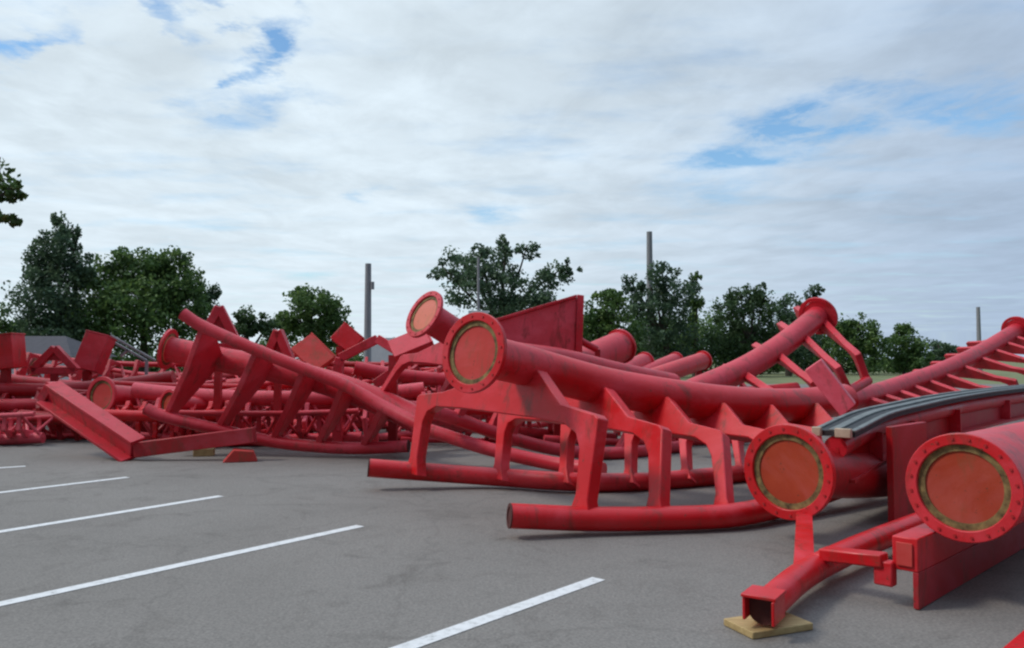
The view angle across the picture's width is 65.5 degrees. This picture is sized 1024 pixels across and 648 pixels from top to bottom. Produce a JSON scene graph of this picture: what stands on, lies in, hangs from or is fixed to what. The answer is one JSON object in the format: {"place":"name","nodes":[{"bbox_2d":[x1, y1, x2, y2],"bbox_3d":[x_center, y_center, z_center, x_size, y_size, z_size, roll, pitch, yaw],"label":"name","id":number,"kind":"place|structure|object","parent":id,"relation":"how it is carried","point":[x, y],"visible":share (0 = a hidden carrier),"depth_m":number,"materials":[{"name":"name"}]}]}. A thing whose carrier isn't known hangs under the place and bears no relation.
{"place":"outdoors","nodes":[
{"label":"outdoors","id":0,"kind":"place"},
{"bbox_2d":[12,336,117,380],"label":"house","id":1,"kind":"structure","parent":0,"point":[43,344],"depth_m":47.70,"materials":[{"name":"white"}]},
{"bbox_2d":[74,330,116,380],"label":"box beam","id":2,"kind":"structure","parent":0,"point":[94,352],"depth_m":18.43,"materials":[{"name":"metal"}]},
{"bbox_2d":[0,384,1023,647],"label":"parking lot","id":3,"kind":"structure","parent":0,"point":[410,560],"depth_m":6.13,"materials":[{"name":"grey asphalt"}]},
{"bbox_2d":[0,333,26,430],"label":"box beam","id":4,"kind":"structure","parent":3,"relation":"on","point":[12,350],"depth_m":16.85,"materials":[{"name":"red metal"}]},
{"bbox_2d":[0,412,53,444],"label":"track section","id":5,"kind":"object","parent":3,"relation":"on","point":[16,433],"visible":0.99,"depth_m":14.83,"materials":[{"name":"pink paint"}]},
{"bbox_2d":[0,396,85,438],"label":"track section","id":6,"kind":"object","parent":3,"relation":"on","point":[11,405],"visible":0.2,"depth_m":15.90,"materials":[{"name":"paint"}]},
{"bbox_2d":[28,346,80,430],"bbox_3d":[-10.038,1.433,17.453,1.050,1.914,0.160,0,-3,-3],"label":"triangle bracket","id":7,"kind":"object","parent":3,"relation":"on","point":[53,353],"visible":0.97,"depth_m":17.41,"materials":[{"name":"metal"}]},
{"bbox_2d":[0,477,129,492],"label":"parking line","id":8,"kind":"object","parent":3,"relation":"on","point":[62,484],"visible":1,"depth_m":10.19,"materials":[{"name":"white paint"}]},
{"bbox_2d":[18,387,155,440],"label":"track section","id":9,"kind":"object","parent":3,"relation":"on","point":[56,423],"visible":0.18,"depth_m":15.54,"materials":[{"name":"red paint"}]},
{"bbox_2d":[0,370,176,432],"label":"track section","id":10,"kind":"object","parent":3,"relation":"on","point":[18,390],"visible":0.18,"depth_m":16.71,"materials":[{"name":"red paint"}]},
{"bbox_2d":[0,495,222,532],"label":"parking line","id":11,"kind":"object","parent":3,"relation":"on","point":[75,519],"visible":1,"depth_m":8.21,"materials":[{"name":"white paint"}]},
{"bbox_2d":[86,376,147,429],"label":"pipe section","id":12,"kind":"object","parent":3,"relation":"on","point":[103,392],"visible":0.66,"depth_m":15.04,"materials":[{"name":"paint"}]},
{"bbox_2d":[98,335,155,376],"bbox_3d":[-9.244,1.358,19.131,1.191,2.216,0.405,0,-3,0],"label":"ladder frame","id":13,"kind":"object","parent":3,"relation":"on","point":[134,353],"visible":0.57,"depth_m":18.97,"materials":[{"name":"grey metal"}]},
{"bbox_2d":[105,367,178,381],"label":"track section","id":14,"kind":"object","parent":3,"relation":"on","point":[119,371],"visible":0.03,"depth_m":20.24,"materials":[{"name":"paint"}]},
{"bbox_2d":[66,378,225,429],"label":"track section","id":15,"kind":"object","parent":3,"relation":"on","point":[212,381],"visible":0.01,"depth_m":18.16,"materials":[{"name":"pink paint"}]},
{"bbox_2d":[36,381,256,461],"bbox_3d":[-6.138,1.573,12.910,4.131,1.275,0.752,-1,-3,14],"label":"beam frame","id":16,"kind":"object","parent":3,"relation":"on","point":[100,428],"visible":0.99,"depth_m":12.77,"materials":[{"name":"paint"}]},
{"bbox_2d":[27,358,265,408],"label":"track section","id":17,"kind":"object","parent":3,"relation":"on","point":[118,375],"visible":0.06,"depth_m":22.44,"materials":[{"name":"red paint"}]},
{"bbox_2d":[11,352,296,383],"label":"track section","id":18,"kind":"object","parent":3,"relation":"on","point":[19,375],"visible":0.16,"depth_m":19.18,"materials":[{"name":"paint"}]},
{"bbox_2d":[104,400,244,439],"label":"track section","id":19,"kind":"object","parent":3,"relation":"on","point":[128,411],"visible":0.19,"depth_m":14.51,"materials":[{"name":"red paint"}]},
{"bbox_2d":[0,525,363,605],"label":"parking line","id":20,"kind":"object","parent":3,"relation":"on","point":[62,590],"visible":1,"depth_m":6.08,"materials":[{"name":"white paint"}]},
{"bbox_2d":[159,389,208,433],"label":"pipe section","id":21,"kind":"object","parent":3,"relation":"on","point":[201,404],"visible":0.38,"depth_m":14.72,"materials":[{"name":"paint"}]},
{"bbox_2d":[193,448,214,456],"bbox_3d":[-5.144,2.138,13.303,0.320,0.120,0.250,1,-3,-15],"label":"lumber block","id":22,"kind":"object","parent":3,"relation":"on","point":[205,452],"depth_m":13.19,"materials":[{"name":"brown wood"}]},
{"bbox_2d":[147,381,273,433],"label":"track section","id":23,"kind":"object","parent":3,"relation":"on","point":[269,385],"visible":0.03,"depth_m":15.91,"materials":[{"name":"paint"}]},
{"bbox_2d":[206,305,238,422],"bbox_3d":[-5.487,0.962,14.872,0.876,2.622,0.160,0,-3,-9],"label":"triangle bracket","id":24,"kind":"object","parent":3,"relation":"on","point":[219,316],"visible":0.47,"depth_m":14.84,"materials":[{"name":"metal"}]},
{"bbox_2d":[113,380,362,431],"bbox_3d":[-5.925,1.766,17.115,5.447,1.206,1.588,0,-3,-6],"label":"track section","id":25,"kind":"object","parent":3,"relation":"on","point":[209,386],"visible":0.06,"depth_m":16.38,"materials":[{"name":"red paint"}]},
{"bbox_2d":[223,448,256,462],"bbox_3d":[-4.293,2.070,12.579,0.516,0.189,0.316,1,-3,-18],"label":"steel shoe","id":26,"kind":"object","parent":3,"relation":"on","point":[240,455],"visible":1,"depth_m":12.44,"materials":[{"name":"red metal"}]},
{"bbox_2d":[161,408,362,445],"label":"track section","id":27,"kind":"object","parent":3,"relation":"on","point":[300,433],"visible":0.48,"depth_m":14.47,"materials":[{"name":"paint"}]},
{"bbox_2d":[130,382,424,439],"bbox_3d":[-4.462,1.710,15.448,5.640,1.166,1.350,0,-3,-3],"label":"track section","id":28,"kind":"object","parent":3,"relation":"on","point":[259,399],"visible":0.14,"depth_m":15.11,"materials":[{"name":"pink paint"}]},
{"bbox_2d":[266,329,295,430],"bbox_3d":[-4.373,1.187,14.862,0.830,2.172,0.160,0,-3,6],"label":"triangle bracket","id":29,"kind":"object","parent":3,"relation":"on","point":[278,341],"visible":0.34,"depth_m":14.82,"materials":[{"name":"metal"}]},
{"bbox_2d":[291,332,335,428],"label":"box beam","id":30,"kind":"structure","parent":3,"relation":"on","point":[312,349],"depth_m":15.64,"materials":[{"name":"red metal"}]},
{"bbox_2d":[330,322,364,373],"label":"box beam","id":31,"kind":"structure","parent":3,"relation":"on","point":[344,336],"depth_m":17.36,"materials":[{"name":"red metal"}]},
{"bbox_2d":[271,391,430,440],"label":"track section","id":32,"kind":"object","parent":3,"relation":"on","point":[351,429],"visible":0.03,"depth_m":15.28,"materials":[{"name":"red paint"}]},
{"bbox_2d":[332,335,391,441],"bbox_3d":[-2.598,1.226,14.459,1.336,2.058,0.340,0,-3,0],"label":"hoop frame","id":33,"kind":"object","parent":3,"relation":"on","point":[360,347],"visible":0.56,"depth_m":14.51,"materials":[{"name":"paint"}]},
{"bbox_2d":[282,359,442,430],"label":"track section","id":34,"kind":"object","parent":3,"relation":"on","point":[414,366],"visible":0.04,"depth_m":18.05,"materials":[{"name":"red paint"}]},
{"bbox_2d":[364,263,373,361],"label":"utility pole","id":35,"kind":"object","parent":3,"relation":"on","point":[369,285],"visible":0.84,"depth_m":41.94,"materials":[{"name":"grey metal"}]},
{"bbox_2d":[142,308,606,472],"bbox_3d":[-2.352,0.960,12.799,8.040,2.438,1.749,-1,-3,16],"label":"track section","id":36,"kind":"object","parent":3,"relation":"on","point":[203,356],"visible":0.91,"depth_m":13.07,"materials":[{"name":"paint"}]},
{"bbox_2d":[326,357,443,379],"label":"track section","id":37,"kind":"object","parent":3,"relation":"on","point":[348,371],"visible":0.02,"depth_m":21.44,"materials":[{"name":"red paint"}]},
{"bbox_2d":[371,338,428,367],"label":"white trailer","id":38,"kind":"object","parent":3,"relation":"on","point":[379,353],"visible":0.02,"depth_m":43.97,"materials":[{"name":"white metal"}]},
{"bbox_2d":[362,369,443,417],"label":"track section","id":39,"kind":"object","parent":3,"relation":"on","point":[371,382],"visible":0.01,"depth_m":19.01,"materials":[{"name":"red paint"}]},
{"bbox_2d":[388,333,433,440],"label":"box beam","id":40,"kind":"structure","parent":3,"relation":"on","point":[403,344],"depth_m":13.68,"materials":[{"name":"metal"}]},
{"bbox_2d":[347,360,553,431],"bbox_3d":[-0.782,1.535,18.081,5.831,1.762,1.527,1,-3,-12],"label":"track section","id":41,"kind":"object","parent":3,"relation":"on","point":[368,371],"visible":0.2,"depth_m":17.31,"materials":[{"name":"paint"}]},
{"bbox_2d":[424,389,484,419],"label":"track section","id":42,"kind":"object","parent":3,"relation":"on","point":[473,416],"depth_m":19.86,"materials":[{"name":"red paint"}]},
{"bbox_2d":[401,392,553,442],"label":"track section","id":43,"kind":"object","parent":3,"relation":"on","point":[487,415],"visible":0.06,"depth_m":15.07,"materials":[{"name":"paint"}]},
{"bbox_2d":[468,257,487,313],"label":"utility pole","id":44,"kind":"object","parent":3,"relation":"on","point":[478,285],"visible":0.48,"depth_m":40.08,"materials":[{"name":"white metal"}]},
{"bbox_2d":[391,577,603,647],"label":"parking line","id":45,"kind":"object","parent":3,"relation":"on","point":[460,627],"visible":1,"depth_m":4.96,"materials":[{"name":"white paint"}]},
{"bbox_2d":[381,291,679,459],"bbox_3d":[0.809,0.919,13.924,6.331,2.632,3.162,2,-3,-32],"label":"track section","id":46,"kind":"object","parent":3,"relation":"on","point":[430,315],"visible":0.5,"depth_m":12.42,"materials":[{"name":"paint"}]},
{"bbox_2d":[496,295,583,435],"bbox_3d":[0.483,0.858,15.101,2.074,2.850,0.514,1,-3,-19],"label":"box girder","id":47,"kind":"object","parent":3,"relation":"on","point":[558,323],"visible":0.46,"depth_m":15.04,"materials":[{"name":"red metal"}]},
{"bbox_2d":[582,338,599,356],"bbox_3d":[1.458,1.241,15.560,0.533,2.126,0.139,0,-3,0],"label":"bent brace","id":48,"kind":"object","parent":3,"relation":"on","point":[590,345],"visible":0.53,"depth_m":15.54,"materials":[{"name":"paint"}]},
{"bbox_2d":[582,329,636,435],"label":"pipe column","id":49,"kind":"structure","parent":3,"relation":"on","point":[617,345],"depth_m":16.47,"materials":[{"name":"metal"}]},
{"bbox_2d":[367,312,858,531],"bbox_3d":[1.703,0.976,9.051,6.471,2.074,3.327,1,-3,-12],"label":"track section","id":50,"kind":"object","parent":3,"relation":"on","point":[487,365],"visible":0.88,"depth_m":8.50,"materials":[{"name":"red paint"}]},
{"bbox_2d":[625,352,653,366],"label":"pipe column","id":51,"kind":"structure","parent":3,"relation":"on","point":[641,359],"depth_m":19.47,"materials":[{"name":"metal"}]},
{"bbox_2d":[642,352,683,368],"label":"pipe column","id":52,"kind":"structure","parent":3,"relation":"on","point":[672,356],"depth_m":20.19,"materials":[{"name":"metal"}]},
{"bbox_2d":[543,382,800,445],"bbox_3d":[3.018,1.702,15.224,5.110,1.162,1.291,0,-3,-10],"label":"track section","id":53,"kind":"object","parent":3,"relation":"on","point":[609,441],"visible":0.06,"depth_m":14.75,"materials":[{"name":"paint"}]},
{"bbox_2d":[685,297,872,392],"bbox_3d":[4.987,0.602,14.943,6.734,2.410,2.615,2,-4,-42],"label":"track section","id":54,"kind":"object","parent":53,"relation":"on","point":[816,315],"visible":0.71,"depth_m":14.70,"materials":[{"name":"paint"}]},
{"bbox_2d":[650,351,711,377],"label":"pipe column","id":55,"kind":"structure","parent":3,"relation":"on","point":[697,363],"depth_m":19.56,"materials":[{"name":"red metal"}]},
{"bbox_2d":[724,612,812,638],"bbox_3d":[1.527,1.790,4.749,0.440,0.042,0.270,1,-3,-22],"label":"lumber block","id":56,"kind":"object","parent":3,"relation":"on","point":[751,628],"depth_m":4.67,"materials":[{"name":"beige wood"}]},
{"bbox_2d":[805,359,857,415],"bbox_3d":[3.966,1.237,9.602,0.806,1.638,0.399,-2,-3,37],"label":"plate girder","id":57,"kind":"object","parent":3,"relation":"on","point":[830,386],"visible":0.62,"depth_m":9.59,"materials":[{"name":"red metal"}]},
{"bbox_2d":[741,384,1023,626],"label":"track section","id":58,"kind":"object","parent":3,"relation":"on","point":[801,476],"visible":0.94,"depth_m":7.15,"materials":[{"name":"red paint"}]},
{"bbox_2d":[857,316,1023,429],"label":"track section","id":59,"kind":"object","parent":3,"relation":"on","point":[1004,344],"visible":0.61,"depth_m":20.13,"materials":[{"name":"paint"}]},
{"bbox_2d":[892,522,1023,609],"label":"steel beam","id":60,"kind":"structure","parent":3,"relation":"on","point":[937,564],"depth_m":5.38,"materials":[{"name":"red metal"}]},
{"bbox_2d":[905,421,1023,542],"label":"support column","id":61,"kind":"structure","parent":60,"relation":"on","point":[967,487],"depth_m":5.18,"materials":[{"name":"red metal"}]},
{"bbox_2d":[1003,630,1023,647],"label":"steel beam","id":62,"kind":"structure","parent":3,"relation":"on","point":[1017,641],"depth_m":4.12,"materials":[{"name":"red metal"}]},
{"bbox_2d":[0,0,1023,360],"label":"sky","id":63,"kind":"structure","parent":0,"point":[869,152],"materials":[{"name":"white"}]},
{"bbox_2d":[156,361,1023,383],"bbox_3d":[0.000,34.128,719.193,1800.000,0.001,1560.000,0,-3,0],"label":"ground","id":64,"kind":"structure","parent":0,"point":[774,378],"depth_m":72.85,"materials":[{"name":"green plant"}]},
{"bbox_2d":[0,157,28,227],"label":"tree","id":65,"kind":"object","parent":64,"relation":"on","point":[9,194],"visible":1,"depth_m":16.03,"materials":[{"name":"green plant"}]},
{"bbox_2d":[0,301,35,335],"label":"tree","id":66,"kind":"object","parent":64,"relation":"on","point":[5,326],"visible":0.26,"depth_m":74.30,"materials":[{"name":"green plant"}]},
{"bbox_2d":[0,210,98,341],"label":"tree","id":67,"kind":"object","parent":64,"relation":"on","point":[57,262],"visible":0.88,"depth_m":61.06,"materials":[{"name":"green plant"}]},
{"bbox_2d":[44,245,213,371],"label":"tree","id":68,"kind":"object","parent":64,"relation":"on","point":[127,282],"visible":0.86,"depth_m":64.59,"materials":[{"name":"green plant"}]},
{"bbox_2d":[190,281,221,337],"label":"tree","id":69,"kind":"object","parent":64,"relation":"on","point":[211,290],"visible":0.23,"depth_m":69.70,"materials":[{"name":"green plant"}]},
{"bbox_2d":[218,304,285,342],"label":"tree","id":70,"kind":"object","parent":64,"relation":"on","point":[246,327],"visible":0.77,"depth_m":71.75,"materials":[{"name":"green plant"}]},
{"bbox_2d":[274,283,353,350],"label":"tree","id":71,"kind":"object","parent":64,"relation":"on","point":[327,310],"visible":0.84,"depth_m":59.15,"materials":[{"name":"green plant"}]},
{"bbox_2d":[426,234,582,317],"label":"tree","id":72,"kind":"object","parent":64,"relation":"on","point":[503,301],"visible":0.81,"depth_m":63.35,"materials":[{"name":"green plant"}]},
{"bbox_2d":[111,297,930,373],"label":"undergrowth","id":73,"kind":"object","parent":64,"relation":"on","point":[885,366],"visible":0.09,"depth_m":90.73,"materials":[{"name":"green plant"}]},
{"bbox_2d":[583,288,650,355],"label":"tree","id":74,"kind":"object","parent":64,"relation":"on","point":[601,321],"visible":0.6,"depth_m":67.63,"materials":[{"name":"green plant"}]},
{"bbox_2d":[647,231,653,357],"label":"utility pole","id":75,"kind":"object","parent":64,"relation":"on","point":[649,249],"visible":0.36,"depth_m":82.16,"materials":[{"name":"grey metal"}]},
{"bbox_2d":[621,260,710,360],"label":"tree","id":76,"kind":"object","parent":64,"relation":"on","point":[663,304],"visible":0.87,"depth_m":73.58,"materials":[{"name":"green plant"}]},
{"bbox_2d":[675,271,716,375],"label":"tree","id":77,"kind":"object","parent":64,"relation":"on","point":[700,302],"visible":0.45,"depth_m":77.75,"materials":[{"name":"green plant"}]},
{"bbox_2d":[697,282,786,376],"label":"tree","id":78,"kind":"object","parent":64,"relation":"on","point":[758,302],"visible":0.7,"depth_m":75.33,"materials":[{"name":"green plant"}]},
{"bbox_2d":[760,291,822,375],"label":"tree","id":79,"kind":"object","parent":64,"relation":"on","point":[791,317],"visible":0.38,"depth_m":79.55,"materials":[{"name":"green plant"}]},
{"bbox_2d":[803,283,824,299],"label":"tree","id":80,"kind":"object","parent":64,"relation":"on","point":[812,292],"visible":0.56,"depth_m":98.26,"materials":[{"name":"green plant"}]},
{"bbox_2d":[823,312,888,374],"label":"tree","id":81,"kind":"object","parent":64,"relation":"on","point":[870,343],"visible":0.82,"depth_m":83.56,"materials":[{"name":"green plant"}]},
{"bbox_2d":[883,322,934,374],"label":"tree","id":82,"kind":"object","parent":64,"relation":"on","point":[904,356],"visible":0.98,"depth_m":85.01,"materials":[{"name":"green plant"}]},
{"bbox_2d":[921,337,959,368],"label":"tree","id":83,"kind":"object","parent":64,"relation":"on","point":[938,351],"visible":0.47,"depth_m":89.50,"materials":[{"name":"green plant"}]},
{"bbox_2d":[976,307,981,369],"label":"utility pole","id":84,"kind":"object","parent":64,"relation":"on","point":[978,326],"visible":0.56,"depth_m":84.94,"materials":[{"name":"grey metal"}]}
]}

